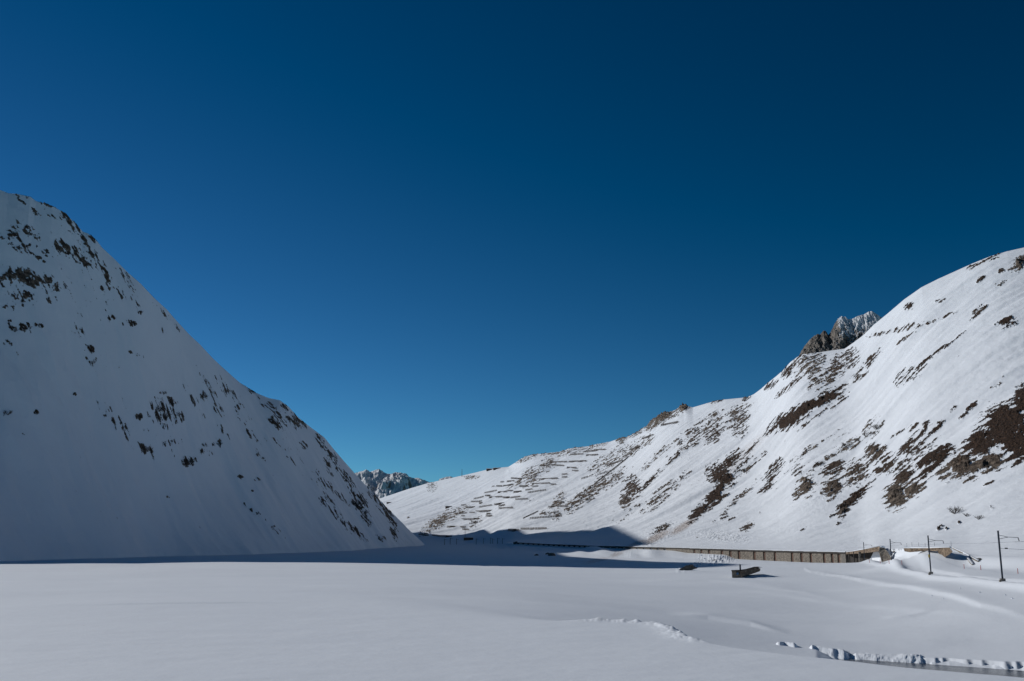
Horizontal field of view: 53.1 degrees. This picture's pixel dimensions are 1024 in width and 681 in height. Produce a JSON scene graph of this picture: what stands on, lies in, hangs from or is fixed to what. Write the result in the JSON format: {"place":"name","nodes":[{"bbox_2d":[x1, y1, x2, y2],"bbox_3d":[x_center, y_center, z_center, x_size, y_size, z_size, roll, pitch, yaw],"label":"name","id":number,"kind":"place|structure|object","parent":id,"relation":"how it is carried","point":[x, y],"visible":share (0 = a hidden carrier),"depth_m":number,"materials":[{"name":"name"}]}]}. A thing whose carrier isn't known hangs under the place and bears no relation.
{"place":"outdoors","nodes":[
{"label":"outdoors","id":0,"kind":"place"},
{"bbox_2d":[0,190,424,560],"bbox_3d":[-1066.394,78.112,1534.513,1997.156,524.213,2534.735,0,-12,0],"label":"mountain","id":1,"kind":"structure","parent":0,"point":[84,474],"depth_m":780.58,"materials":[{"name":"white snow"}]},
{"bbox_2d":[351,500,364,507],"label":"bare shrub","id":2,"kind":"object","parent":1,"relation":"on","point":[357,503],"visible":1,"depth_m":1111.46,"materials":[{"name":"black plant"}]},
{"bbox_2d":[355,469,428,498],"bbox_3d":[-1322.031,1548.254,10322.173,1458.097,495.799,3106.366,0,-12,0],"label":"distant mountain","id":3,"kind":"structure","parent":0,"point":[379,483],"depth_m":9923.27,"materials":[{"name":"white snow"}]},
{"bbox_2d":[379,448,569,544],"bbox_3d":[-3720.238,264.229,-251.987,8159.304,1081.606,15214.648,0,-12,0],"label":"snowy mountain slope","id":4,"kind":"structure","parent":0,"point":[416,511],"depth_m":1961.12,"materials":[{"name":"white snow"}]},
{"bbox_2d":[521,527,546,529],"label":"avalanche barrier","id":5,"kind":"object","parent":4,"relation":"on","point":[536,528],"visible":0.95,"depth_m":1308.52,"materials":[{"name":"metal"}]},
{"bbox_2d":[530,515,560,518],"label":"avalanche barrier","id":6,"kind":"object","parent":4,"relation":"on","point":[545,516],"visible":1,"depth_m":1437.24,"materials":[{"name":"metal"}]},
{"bbox_2d":[0,542,1023,680],"bbox_3d":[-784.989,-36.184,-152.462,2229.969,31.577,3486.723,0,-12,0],"label":"ground","id":7,"kind":"structure","parent":0,"point":[448,611],"depth_m":115.46,"materials":[{"name":"white snow"}]},
{"bbox_2d":[679,564,696,569],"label":"rock slab","id":8,"kind":"object","parent":7,"relation":"on","point":[690,567],"visible":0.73,"depth_m":385.30,"materials":[{"name":"grey stone"}]},
{"bbox_2d":[515,542,890,562],"bbox_3d":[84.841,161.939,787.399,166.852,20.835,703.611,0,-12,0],"label":"avalanche gallery","id":9,"kind":"object","parent":7,"relation":"on","point":[855,556],"visible":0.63,"depth_m":558.70,"materials":[{"name":"concrete"}]},
{"bbox_2d":[731,564,760,577],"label":"stone hut","id":10,"kind":"object","parent":7,"relation":"on","point":[739,573],"visible":1,"depth_m":314.95,"materials":[{"name":"stone"}]},
{"bbox_2d":[776,642,798,647],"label":"snow bank","id":11,"kind":"structure","parent":7,"relation":"on","point":[792,644],"depth_m":109.94,"materials":[{"name":"white snow"}]},
{"bbox_2d":[809,645,850,659],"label":"snow bank","id":12,"kind":"structure","parent":7,"relation":"on","point":[842,654],"depth_m":107.11,"materials":[{"name":"white snow"}]},
{"bbox_2d":[851,652,923,663],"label":"snow bank","id":13,"kind":"structure","parent":7,"relation":"on","point":[909,658],"depth_m":104.16,"materials":[{"name":"white snow"}]},
{"bbox_2d":[903,546,952,556],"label":"stone wall","id":14,"kind":"structure","parent":7,"relation":"on","point":[944,551],"depth_m":330.73,"materials":[{"name":"beige stone"}]},
{"bbox_2d":[927,535,943,574],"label":"catenary mast","id":15,"kind":"object","parent":7,"relation":"on","point":[930,572],"visible":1,"depth_m":252.67,"materials":[{"name":"metal"}]},
{"bbox_2d":[952,547,978,561],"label":"wing wall","id":16,"kind":"structure","parent":7,"relation":"on","point":[970,556],"depth_m":328.54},
{"bbox_2d":[930,661,1023,670],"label":"snow bank","id":17,"kind":"structure","parent":7,"relation":"on","point":[952,663],"depth_m":99.05,"materials":[{"name":"white snow"}]},
{"bbox_2d":[997,531,1019,581],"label":"catenary mast","id":18,"kind":"object","parent":7,"relation":"on","point":[1001,578],"visible":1,"depth_m":191.52,"materials":[{"name":"metal"}]},
{"bbox_2d":[0,0,1023,481],"label":"sky","id":19,"kind":"structure","parent":0,"point":[453,238],"materials":[{"name":"blue"}]},
{"bbox_2d":[569,248,1023,556],"bbox_3d":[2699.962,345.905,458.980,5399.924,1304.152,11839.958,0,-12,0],"label":"mountain","id":20,"kind":"structure","parent":0,"point":[928,378],"depth_m":914.36,"materials":[{"name":"white snow"}]},
{"bbox_2d":[594,456,628,483],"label":"avalanche barrier","id":21,"kind":"object","parent":20,"relation":"on","point":[612,469],"visible":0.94,"depth_m":1655.38,"materials":[{"name":"metal"}]},
{"bbox_2d":[948,506,962,513],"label":"bare shrub","id":22,"kind":"object","parent":20,"relation":"on","point":[955,508],"visible":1,"depth_m":506.38,"materials":[{"name":"plant"}]},
{"bbox_2d":[799,311,881,355],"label":"rocky peak","id":23,"kind":"structure","parent":0,"point":[845,332],"depth_m":1940.41,"materials":[{"name":"grey stone"}]},
{"bbox_2d":[837,658,1023,677],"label":"water","id":24,"kind":"structure","parent":0,"point":[999,672],"depth_m":97.25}
]}

